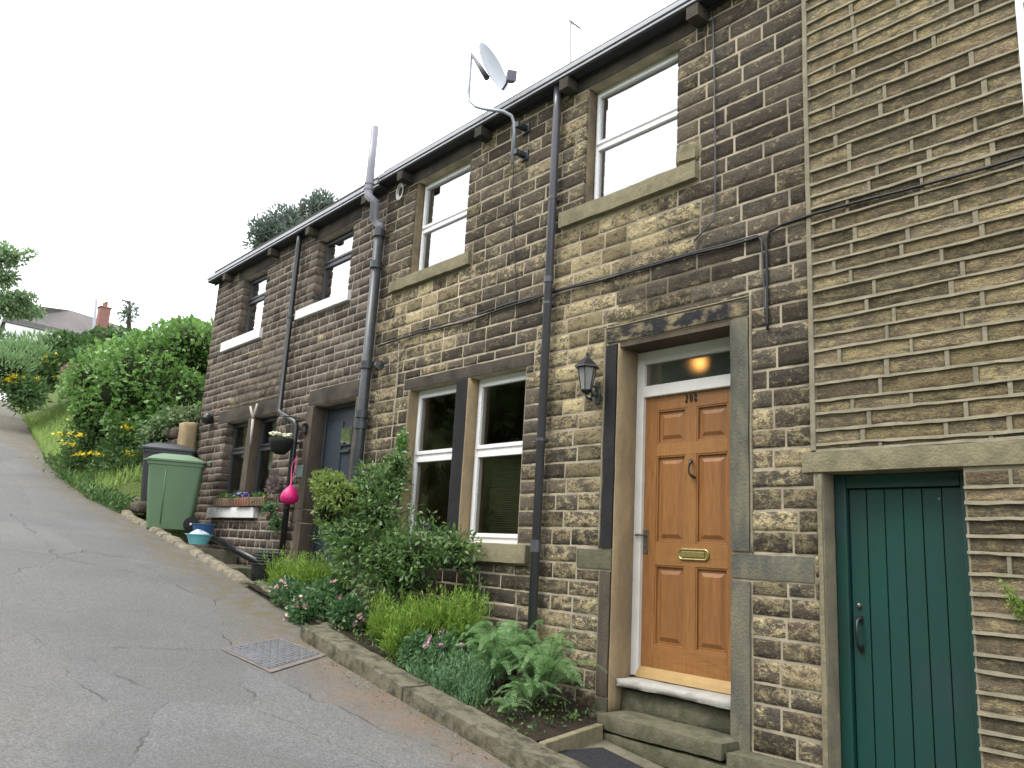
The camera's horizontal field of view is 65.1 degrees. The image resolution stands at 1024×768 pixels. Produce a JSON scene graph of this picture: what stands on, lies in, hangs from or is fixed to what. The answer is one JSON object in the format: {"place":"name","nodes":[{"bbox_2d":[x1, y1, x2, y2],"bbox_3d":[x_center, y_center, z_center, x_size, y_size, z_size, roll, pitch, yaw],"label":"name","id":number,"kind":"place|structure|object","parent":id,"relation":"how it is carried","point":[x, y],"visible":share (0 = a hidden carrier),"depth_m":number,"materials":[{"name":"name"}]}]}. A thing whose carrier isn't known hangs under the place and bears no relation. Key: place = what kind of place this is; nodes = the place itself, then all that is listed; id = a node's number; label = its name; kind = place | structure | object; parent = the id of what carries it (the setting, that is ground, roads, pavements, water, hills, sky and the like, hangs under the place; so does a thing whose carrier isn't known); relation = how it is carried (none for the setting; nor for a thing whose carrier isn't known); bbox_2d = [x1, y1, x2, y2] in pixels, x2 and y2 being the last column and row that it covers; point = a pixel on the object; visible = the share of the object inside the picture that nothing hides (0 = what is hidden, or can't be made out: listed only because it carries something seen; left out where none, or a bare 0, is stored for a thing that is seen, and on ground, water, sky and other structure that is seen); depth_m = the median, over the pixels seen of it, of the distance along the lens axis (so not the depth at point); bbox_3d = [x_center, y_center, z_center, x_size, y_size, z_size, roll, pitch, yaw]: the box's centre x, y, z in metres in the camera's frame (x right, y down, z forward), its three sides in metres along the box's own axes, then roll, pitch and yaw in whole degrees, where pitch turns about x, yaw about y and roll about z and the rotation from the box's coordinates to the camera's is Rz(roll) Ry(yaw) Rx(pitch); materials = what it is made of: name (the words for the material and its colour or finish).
{"place":"outdoors","nodes":[
{"label":"outdoors","id":0,"kind":"place"},
{"bbox_2d":[0,400,510,767],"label":"road","id":1,"kind":"structure","parent":0,"point":[118,631],"depth_m":5.54,"materials":[{"name":"grey asphalt"}]},
{"bbox_2d":[143,453,211,531],"bbox_3d":[-4.749,1.526,11.271,0.896,1.048,0.638,7,-13,-18],"label":"wheelie bin","id":2,"kind":"object","parent":1,"relation":"on","point":[174,485],"visible":0.92,"depth_m":11.02,"materials":[{"name":"green plastic"}]},
{"bbox_2d":[121,510,250,584],"bbox_3d":[-4.284,2.058,10.188,0.209,0.930,4.543,13,-16,-40],"label":"stone edging","id":3,"kind":"object","parent":1,"relation":"on","point":[212,562],"visible":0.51,"depth_m":9.68,"materials":[{"name":"beige stone"}]},
{"bbox_2d":[185,533,213,544],"bbox_3d":[-3.885,1.926,9.948,0.340,0.125,0.340,13,-16,-40],"label":"washing up bowl","id":4,"kind":"object","parent":3,"relation":"on","point":[201,539],"visible":0.99,"depth_m":9.84,"materials":[{"name":"blue plastic"}]},
{"bbox_2d":[188,529,207,534],"bbox_3d":[-3.891,1.880,9.978,0.240,0.158,0.251,13,-16,-40],"label":"plastic bag","id":5,"kind":"object","parent":4,"relation":"in","point":[200,531],"visible":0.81,"depth_m":9.93,"materials":[{"name":"white plastic"}]},
{"bbox_2d":[221,638,325,672],"bbox_3d":[-1.845,2.099,6.237,0.620,0.144,0.732,-3,-13,26],"label":"drain cover","id":6,"kind":"object","parent":1,"relation":"on","point":[270,655],"visible":1,"depth_m":6.22,"materials":[{"name":"metal"}]},
{"bbox_2d":[281,641,502,767],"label":"leaf litter","id":7,"kind":"object","parent":1,"relation":"on","point":[391,701],"visible":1,"depth_m":5.53,"materials":[{"name":"brown plant"}]},
{"bbox_2d":[6,390,545,743],"bbox_3d":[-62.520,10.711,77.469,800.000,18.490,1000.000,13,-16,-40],"label":"ground","id":8,"kind":"structure","parent":0,"point":[133,488],"depth_m":13.32,"materials":[{"name":"green plant"}]},
{"bbox_2d":[0,238,47,321],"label":"broadleaf tree","id":9,"kind":"object","parent":8,"relation":"on","point":[16,304],"visible":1,"depth_m":23.93,"materials":[{"name":"green plant"}]},
{"bbox_2d":[0,324,64,385],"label":"shrub","id":10,"kind":"object","parent":8,"relation":"on","point":[19,355],"visible":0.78,"depth_m":21.56,"materials":[{"name":"green plant"}]},
{"bbox_2d":[0,350,64,416],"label":"flowering shrub","id":11,"kind":"object","parent":8,"relation":"on","point":[24,392],"visible":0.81,"depth_m":20.86,"materials":[{"name":"green plant"}]},
{"bbox_2d":[0,302,133,392],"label":"bungalow","id":12,"kind":"object","parent":8,"relation":"on","point":[63,319],"visible":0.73,"depth_m":38.95,"materials":[{"name":"grey tile"}]},
{"bbox_2d":[58,363,84,400],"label":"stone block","id":13,"kind":"structure","parent":8,"relation":"on","point":[64,368],"depth_m":20.32,"materials":[{"name":"beige stone"}]},
{"bbox_2d":[37,452,137,510],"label":"verge weeds","id":14,"kind":"object","parent":8,"relation":"on","point":[110,499],"visible":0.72,"depth_m":12.85,"materials":[{"name":"green plant"}]},
{"bbox_2d":[43,324,139,390],"bbox_3d":[-12.487,-0.694,24.406,3.997,2.553,5.027,13,-16,-40],"label":"hedge","id":15,"kind":"object","parent":8,"relation":"on","point":[71,341],"visible":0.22,"depth_m":22.92,"materials":[{"name":"green plant"}]},
{"bbox_2d":[92,298,97,327],"bbox_3d":[-15.690,-1.157,29.742,0.098,4.125,0.443,5,-12,-7],"label":"pole","id":16,"kind":"object","parent":8,"relation":"on","point":[95,313],"visible":0.41,"depth_m":29.96,"materials":[{"name":"white metal"}]},
{"bbox_2d":[51,408,145,481],"bbox_3d":[-7.305,1.185,14.544,2.907,1.764,1.268,-5,-15,35],"label":"flowering weed","id":17,"kind":"object","parent":8,"relation":"on","point":[91,448],"visible":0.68,"depth_m":14.40,"materials":[{"name":"green plant"}]},
{"bbox_2d":[23,401,196,498],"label":"verge grass","id":18,"kind":"structure","parent":8,"relation":"on","point":[41,427],"depth_m":18.43,"materials":[{"name":"green plant"}]},
{"bbox_2d":[132,402,201,447],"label":"shrub","id":19,"kind":"object","parent":18,"relation":"on","point":[160,423],"visible":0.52,"depth_m":12.86,"materials":[{"name":"green plant"}]},
{"bbox_2d":[164,427,178,443],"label":"rubble wall","id":20,"kind":"structure","parent":18,"relation":"on","point":[171,433],"depth_m":12.69,"materials":[{"name":"brown stone"}]},
{"bbox_2d":[176,421,197,449],"bbox_3d":[-5.122,1.112,12.541,0.258,1.049,0.306,13,-16,-40],"label":"gatepost","id":21,"kind":"object","parent":18,"relation":"on","point":[187,434],"visible":0.41,"depth_m":12.50,"materials":[{"name":"stone"}]},
{"bbox_2d":[117,296,141,331],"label":"thin conifer","id":22,"kind":"object","parent":8,"relation":"on","point":[127,310],"visible":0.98,"depth_m":47.90,"materials":[{"name":"green plant"}]},
{"bbox_2d":[54,315,212,450],"bbox_3d":[-6.806,0.109,15.419,3.234,3.174,3.826,13,-16,-40],"label":"ivy hedge","id":23,"kind":"object","parent":8,"relation":"on","point":[150,376],"visible":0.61,"depth_m":14.59,"materials":[{"name":"green plant"}]},
{"bbox_2d":[128,501,146,513],"bbox_3d":[-5.524,1.847,11.985,0.321,0.181,0.445,13,-16,-40],"label":"flat stone","id":24,"kind":"object","parent":8,"relation":"on","point":[138,507],"visible":0.54,"depth_m":11.81,"materials":[{"name":"beige stone"}]},
{"bbox_2d":[78,313,213,366],"bbox_3d":[-8.068,-0.261,19.131,5.737,2.726,2.814,-5,-15,36],"label":"hedge","id":25,"kind":"object","parent":8,"relation":"on","point":[155,327],"visible":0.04,"depth_m":18.94,"materials":[{"name":"green plant"}]},
{"bbox_2d":[138,442,200,501],"bbox_3d":[-5.322,1.454,12.341,0.896,1.048,0.638,8,-13,-20],"label":"wheelie bin","id":26,"kind":"object","parent":8,"relation":"on","point":[150,449],"visible":0.3,"depth_m":12.09,"materials":[{"name":"black plastic"}]},
{"bbox_2d":[196,547,273,578],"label":"stone steps","id":27,"kind":"structure","parent":8,"relation":"on","point":[228,558],"depth_m":10.45,"materials":[{"name":"grey stone"}]},
{"bbox_2d":[192,523,214,537],"bbox_3d":[-4.029,1.917,10.465,0.300,0.180,0.300,13,-16,-40],"label":"plastic tub","id":28,"kind":"object","parent":27,"relation":"on","point":[208,529],"visible":0.64,"depth_m":10.37,"materials":[{"name":"blue plastic"}]},
{"bbox_2d":[210,534,256,562],"bbox_3d":[-3.648,2.127,10.413,0.068,0.386,2.220,12,-15,-35],"label":"sloping pipe","id":29,"kind":"object","parent":27,"relation":"on","point":[247,556],"visible":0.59,"depth_m":10.22,"materials":[{"name":"black metal"}]},
{"bbox_2d":[250,563,273,580],"bbox_3d":[-2.732,2.070,8.742,0.260,0.220,0.260,13,-16,-40],"label":"plant pot","id":30,"kind":"object","parent":27,"relation":"on","point":[258,571],"visible":0.66,"depth_m":8.65,"materials":[{"name":"black plastic"}]},
{"bbox_2d":[254,548,279,564],"bbox_3d":[-2.727,1.932,8.932,0.304,0.185,0.342,13,-16,-40],"label":"planter pot","id":31,"kind":"object","parent":30,"relation":"on","point":[260,559],"visible":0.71,"depth_m":8.83,"materials":[{"name":"metal"}]},
{"bbox_2d":[184,125,388,595],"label":"stone house","id":32,"kind":"structure","parent":8,"relation":"on","point":[294,324],"depth_m":10.48,"materials":[{"name":"brown stone"}]},
{"bbox_2d":[202,414,213,424],"bbox_3d":[-4.647,0.533,12.230,0.164,0.172,0.166,1,-12,12],"label":"security lamp","id":33,"kind":"object","parent":32,"relation":"attached to","point":[207,419],"visible":1,"depth_m":12.18,"materials":[{"name":"black plastic"}]},
{"bbox_2d":[214,498,236,506],"bbox_3d":[-3.998,1.659,11.201,0.164,0.110,0.478,13,-16,-40],"label":"window box","id":34,"kind":"object","parent":32,"relation":"on","point":[223,502],"visible":0.98,"depth_m":11.07,"materials":[{"name":"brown wood"}]},
{"bbox_2d":[214,492,232,499],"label":"window box plant","id":35,"kind":"object","parent":34,"relation":"in","point":[225,495],"depth_m":11.21,"materials":[{"name":"green plant"}]},
{"bbox_2d":[227,421,247,506],"bbox_3d":[-3.859,1.151,11.487,0.074,1.235,0.773,13,-16,-40],"label":"window","id":36,"kind":"structure","parent":32,"relation":"in","point":[236,451],"depth_m":11.72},
{"bbox_2d":[233,497,256,506],"bbox_3d":[-3.561,1.579,10.710,0.164,0.110,0.478,13,-16,-40],"label":"window box","id":37,"kind":"object","parent":32,"relation":"on","point":[240,502],"visible":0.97,"depth_m":10.64,"materials":[{"name":"ceramic"}]},
{"bbox_2d":[232,489,249,499],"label":"window box plant","id":38,"kind":"object","parent":37,"relation":"in","point":[241,493],"depth_m":10.79,"materials":[{"name":"purple plant"}]},
{"bbox_2d":[249,403,257,444],"bbox_3d":[-3.556,0.548,10.973,0.180,0.563,0.049,-6,-15,36],"label":"forked stick","id":39,"kind":"object","parent":32,"relation":"attached to","point":[253,415],"visible":1,"depth_m":10.97,"materials":[{"name":"paint"}]},
{"bbox_2d":[245,274,267,332],"bbox_3d":[-3.759,-1.179,11.998,0.074,0.930,0.833,13,-16,-40],"label":"window","id":40,"kind":"structure","parent":32,"relation":"in","point":[257,290],"depth_m":12.10,"materials":[{"name":"glass"}]},
{"bbox_2d":[248,497,272,506],"bbox_3d":[-3.234,1.520,10.344,0.164,0.110,0.478,13,-16,-40],"label":"window box","id":41,"kind":"object","parent":32,"relation":"on","point":[259,501],"visible":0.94,"depth_m":10.27,"materials":[{"name":"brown wood"}]},
{"bbox_2d":[251,490,267,502],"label":"window box plant","id":42,"kind":"object","parent":41,"relation":"in","point":[258,494],"depth_m":10.36,"materials":[{"name":"green plant"}]},
{"bbox_2d":[253,416,277,496],"bbox_3d":[-3.250,1.041,10.803,0.074,1.235,0.726,13,-16,-40],"label":"window","id":43,"kind":"structure","parent":32,"relation":"in","point":[264,446],"depth_m":11.02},
{"bbox_2d":[261,499,282,534],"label":"flowering shrub","id":44,"kind":"object","parent":32,"relation":"attached to","point":[272,507],"visible":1,"depth_m":9.78,"materials":[{"name":"green plant"}]},
{"bbox_2d":[264,473,282,494],"bbox_3d":[-2.980,1.259,10.038,0.236,0.294,0.342,13,-16,-40],"label":"heather pot","id":45,"kind":"object","parent":32,"relation":"on","point":[272,482],"visible":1,"depth_m":10.01,"materials":[{"name":"purple plant"}]},
{"bbox_2d":[269,415,298,454],"bbox_3d":[-2.735,0.613,9.704,0.398,0.496,0.296,13,-16,-40],"label":"hanging basket","id":46,"kind":"object","parent":32,"relation":"hanging from","point":[282,444],"visible":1,"depth_m":9.56,"materials":[{"name":"black plastic"}]},
{"bbox_2d":[280,456,298,504],"bbox_3d":[-2.595,1.125,9.449,0.211,0.589,0.224,-2,-13,23],"label":"hanging bag","id":47,"kind":"object","parent":32,"relation":"hanging from","point":[289,495],"visible":1,"depth_m":9.35,"materials":[{"name":"pink plastic"}]},
{"bbox_2d":[296,465,302,477],"bbox_3d":[-2.587,1.062,9.762,0.017,0.150,0.150,13,-16,-40],"label":"house plaque","id":48,"kind":"object","parent":32,"relation":"attached to","point":[299,471],"visible":1,"depth_m":9.76,"materials":[{"name":"metal"}]},
{"bbox_2d":[301,422,307,433],"bbox_3d":[-2.530,0.537,9.811,0.083,0.127,0.151,7,-13,-18],"label":"wall box","id":49,"kind":"object","parent":32,"relation":"attached to","point":[304,428],"visible":1,"depth_m":9.79,"materials":[{"name":"black plastic"}]},
{"bbox_2d":[313,406,354,571],"bbox_3d":[-2.008,1.238,9.340,0.070,1.960,0.880,13,-16,-40],"label":"house door","id":50,"kind":"structure","parent":32,"relation":"in","point":[341,421],"depth_m":9.49,"materials":[{"name":"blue wood"}]},
{"bbox_2d":[321,229,353,299],"bbox_3d":[-2.161,-1.484,10.208,0.074,0.900,0.895,13,-16,-40],"label":"window","id":51,"kind":"structure","parent":32,"relation":"in","point":[329,263],"depth_m":10.43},
{"bbox_2d":[242,185,338,249],"bbox_3d":[-4.861,-3.253,17.891,1.840,2.529,2.107,13,-16,-40],"label":"conifer tree","id":52,"kind":"object","parent":8,"relation":"on","point":[270,226],"visible":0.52,"depth_m":17.79,"materials":[{"name":"green plant"}]},
{"bbox_2d":[248,579,589,767],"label":"kerb wall","id":53,"kind":"structure","parent":8,"relation":"on","point":[507,745],"depth_m":5.41,"materials":[{"name":"stone"}]},
{"bbox_2d":[539,723,602,751],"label":"edging slab","id":54,"kind":"structure","parent":8,"relation":"on","point":[583,736],"depth_m":5.11,"materials":[{"name":"beige stone"}]},
{"bbox_2d":[351,0,822,767],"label":"stone house","id":55,"kind":"structure","parent":8,"relation":"on","point":[647,528],"depth_m":6.04,"materials":[{"name":"stone"}]},
{"bbox_2d":[374,426,409,484],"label":"climbing plant","id":56,"kind":"object","parent":55,"relation":"attached to","point":[402,440],"visible":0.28,"depth_m":8.12,"materials":[{"name":"green plant"}]},
{"bbox_2d":[390,346,398,452],"bbox_3d":[-1.228,0.154,8.417,0.010,1.208,0.042,13,-16,-40],"label":"wall cable","id":57,"kind":"object","parent":55,"relation":"attached to","point":[395,399],"depth_m":8.40,"materials":[{"name":"black plastic"}]},
{"bbox_2d":[396,183,402,199],"bbox_3d":[-1.265,-2.178,9.099,0.030,0.204,0.146,13,-16,-40],"label":"cable coil","id":58,"kind":"object","parent":55,"relation":"attached to","point":[397,190],"visible":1,"depth_m":9.13,"materials":[{"name":"white plastic"}]},
{"bbox_2d":[408,384,456,537],"bbox_3d":[-0.727,0.774,7.899,0.074,1.510,0.800,13,-16,-40],"label":"window","id":59,"kind":"structure","parent":55,"relation":"in","point":[420,456],"depth_m":8.10,"materials":[{"name":"white plastic"}]},
{"bbox_2d":[419,162,470,269],"bbox_3d":[-0.666,-1.737,8.522,0.074,1.100,0.960,13,-16,-40],"label":"window","id":60,"kind":"structure","parent":55,"relation":"in","point":[427,228],"depth_m":8.74,"materials":[{"name":"white plastic"}]},
{"bbox_2d":[469,371,525,543],"bbox_3d":[-0.075,0.655,7.167,0.074,1.510,0.785,13,-16,-40],"label":"window","id":61,"kind":"structure","parent":55,"relation":"in","point":[509,448],"depth_m":7.32,"materials":[{"name":"white plastic"}]},
{"bbox_2d":[467,43,530,164],"bbox_3d":[-0.201,-2.693,7.529,0.682,1.292,0.500,-2,-13,22],"label":"satellite dish","id":62,"kind":"object","parent":55,"relation":"attached to","point":[495,71],"visible":1,"depth_m":7.63,"materials":[{"name":"metal"}]},
{"bbox_2d":[511,165,516,302],"bbox_3d":[0.026,-1.403,7.375,0.016,1.413,0.164,13,-16,-40],"label":"dish cable","id":63,"kind":"object","parent":55,"relation":"attached to","point":[513,232],"visible":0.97,"depth_m":7.39,"materials":[{"name":"black plastic"}]},
{"bbox_2d":[378,235,759,346],"bbox_3d":[0.103,-0.711,7.094,0.044,0.059,4.689,14,-16,-40],"label":"wall cable","id":64,"kind":"object","parent":55,"relation":"attached to","point":[641,268],"depth_m":6.46,"materials":[{"name":"black plastic"}]},
{"bbox_2d":[378,234,765,342],"bbox_3d":[0.099,-0.466,7.030,0.034,0.614,4.735,14,-16,-40],"label":"wall cable","id":65,"kind":"object","parent":55,"relation":"attached to","point":[618,273],"depth_m":6.10,"materials":[{"name":"black plastic"}]},
{"bbox_2d":[569,13,594,61],"bbox_3d":[0.814,-3.590,9.316,0.402,1.562,0.207,-1,-13,21],"label":"tv aerial","id":66,"kind":"object","parent":55,"relation":"attached to","point":[570,22],"visible":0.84,"depth_m":9.49,"materials":[{"name":"silver metal"}]},
{"bbox_2d":[575,352,600,403],"bbox_3d":[0.593,-0.054,6.189,0.219,0.393,0.200,13,-16,-40],"label":"wall lantern","id":67,"kind":"object","parent":55,"relation":"attached to","point":[586,367],"depth_m":6.14,"materials":[{"name":"black metal"}]},
{"bbox_2d":[594,51,678,198],"bbox_3d":[1.052,-2.069,6.598,0.074,1.100,0.960,13,-16,-40],"label":"window","id":68,"kind":"structure","parent":55,"relation":"in","point":[602,144],"depth_m":6.75,"materials":[{"name":"white plastic"}]},
{"bbox_2d":[635,387,732,694],"bbox_3d":[1.242,1.055,5.676,0.106,2.037,0.881,13,-16,-40],"label":"front door","id":69,"kind":"structure","parent":55,"relation":"in","point":[687,572],"depth_m":5.68,"materials":[{"name":"brown wood"}]},
{"bbox_2d":[694,17,715,240],"bbox_3d":[1.419,-1.889,5.880,0.012,1.748,0.182,14,-16,-41],"label":"wall cable","id":70,"kind":"object","parent":55,"relation":"attached to","point":[711,222],"depth_m":5.79,"materials":[{"name":"black plastic"}]},
{"bbox_2d":[722,1,748,36],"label":"wall cable","id":71,"kind":"object","parent":55,"relation":"attached to","point":[734,17],"depth_m":5.86,"materials":[{"name":"black plastic"}]},
{"bbox_2d":[589,712,605,730],"bbox_3d":[0.595,2.435,5.568,0.174,0.296,0.085,13,-16,-40],"label":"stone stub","id":72,"kind":"object","parent":8,"relation":"on","point":[591,715],"visible":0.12,"depth_m":5.55,"materials":[{"name":"grey stone"}]},
{"bbox_2d":[801,0,1023,767],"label":"stone house","id":73,"kind":"structure","parent":8,"relation":"on","point":[914,461],"depth_m":4.47,"materials":[{"name":"beige stone"}]},
{"bbox_2d":[765,155,1023,329],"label":"wall cable","id":74,"kind":"object","parent":73,"relation":"attached to","point":[872,198],"depth_m":4.86,"materials":[{"name":"black plastic"}]},
{"bbox_2d":[849,487,976,767],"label":"plank door","id":75,"kind":"structure","parent":73,"relation":"in","point":[914,690],"depth_m":4.37,"materials":[{"name":"green paint"}]},
{"bbox_2d":[996,578,1023,621],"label":"wall weed","id":76,"kind":"object","parent":73,"relation":"attached to","point":[1020,607],"depth_m":3.85,"materials":[{"name":"green plant"}]},
{"bbox_2d":[1015,0,1023,102],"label":"window","id":77,"kind":"structure","parent":73,"relation":"in","point":[1019,4],"depth_m":4.32,"materials":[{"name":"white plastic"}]},
{"bbox_2d":[0,0,675,398],"label":"sky","id":78,"kind":"structure","parent":0,"point":[141,140],"materials":[{"name":"white"}]},
{"bbox_2d":[244,581,602,740],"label":"flower bed soil","id":79,"kind":"structure","parent":0,"point":[557,728],"depth_m":5.57,"materials":[{"name":"brown soil"}]},
{"bbox_2d":[262,542,356,591],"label":"lime shrub","id":80,"kind":"object","parent":79,"relation":"on","point":[301,572],"visible":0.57,"depth_m":8.12,"materials":[{"name":"green plant"}]},
{"bbox_2d":[267,575,369,630],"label":"flowering shrub","id":81,"kind":"object","parent":79,"relation":"on","point":[314,600],"visible":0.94,"depth_m":7.28,"materials":[{"name":"green plant"}]},
{"bbox_2d":[307,467,366,528],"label":"golden shrub","id":82,"kind":"object","parent":79,"relation":"on","point":[334,487],"visible":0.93,"depth_m":7.70,"materials":[{"name":"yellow plant"}]},
{"bbox_2d":[347,604,372,630],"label":"flowering plant","id":83,"kind":"object","parent":79,"relation":"on","point":[362,624],"visible":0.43,"depth_m":7.11,"materials":[{"name":"plant"}]},
{"bbox_2d":[309,447,486,614],"bbox_3d":[-1.150,1.296,7.318,0.987,1.582,2.194,13,-16,-40],"label":"evergreen shrub","id":84,"kind":"object","parent":79,"relation":"on","point":[386,554],"visible":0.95,"depth_m":7.18,"materials":[{"name":"green plant"}]},
{"bbox_2d":[419,522,489,610],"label":"shrub shoots","id":85,"kind":"object","parent":84,"relation":"attached to","point":[467,577],"visible":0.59,"depth_m":6.79,"materials":[{"name":"green plant"}]},
{"bbox_2d":[254,578,595,733],"bbox_3d":[-1.027,2.157,6.923,0.801,0.775,4.282,13,-16,-40],"label":"ground cover","id":86,"kind":"object","parent":79,"relation":"on","point":[502,710],"visible":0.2,"depth_m":5.62,"materials":[{"name":"brown plant"}]},
{"bbox_2d":[355,583,499,660],"bbox_3d":[-0.774,1.928,6.546,1.642,0.669,0.947,-2,-13,24],"label":"lime shrub","id":87,"kind":"object","parent":79,"relation":"on","point":[394,630],"visible":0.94,"depth_m":6.43,"materials":[{"name":"green plant"}]},
{"bbox_2d":[395,627,469,677],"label":"flowering shrub","id":88,"kind":"object","parent":79,"relation":"on","point":[414,643],"visible":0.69,"depth_m":6.11,"materials":[{"name":"green plant"}]},
{"bbox_2d":[405,642,503,706],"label":"grey green shrub","id":89,"kind":"object","parent":79,"relation":"on","point":[469,678],"visible":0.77,"depth_m":5.75,"materials":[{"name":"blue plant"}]},
{"bbox_2d":[442,621,509,664],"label":"fern","id":90,"kind":"object","parent":79,"relation":"on","point":[468,649],"visible":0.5,"depth_m":6.21,"materials":[{"name":"green plant"}]},
{"bbox_2d":[454,621,540,691],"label":"fern","id":91,"kind":"object","parent":79,"relation":"on","point":[493,642],"visible":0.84,"depth_m":5.88,"materials":[{"name":"green fern leaf"}]},
{"bbox_2d":[484,693,533,715],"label":"fern","id":92,"kind":"object","parent":79,"relation":"on","point":[507,707],"visible":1,"depth_m":5.35,"materials":[{"name":"green plant"}]},
{"bbox_2d":[475,619,548,683],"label":"fern","id":93,"kind":"object","parent":79,"relation":"on","point":[525,642],"visible":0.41,"depth_m":6.10,"materials":[{"name":"green fern leaves"}]},
{"bbox_2d":[491,668,572,711],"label":"fern","id":94,"kind":"object","parent":79,"relation":"on","point":[529,692],"visible":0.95,"depth_m":5.51,"materials":[{"name":"green plant"}]},
{"bbox_2d":[489,628,617,704],"bbox_3d":[0.226,1.996,5.671,0.682,0.534,1.013,13,-16,-40],"label":"fern","id":95,"kind":"object","parent":79,"relation":"on","point":[548,661],"visible":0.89,"depth_m":5.67,"materials":[{"name":"green fern leaves"}]},
{"bbox_2d":[577,740,665,767],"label":"path","id":96,"kind":"structure","parent":0,"point":[635,758],"depth_m":5.14,"materials":[{"name":"stone"}]},
{"bbox_2d":[558,747,643,767],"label":"door mat","id":97,"kind":"object","parent":96,"relation":"on","point":[600,757],"depth_m":4.93,"materials":[{"name":"rubber"}]}
]}

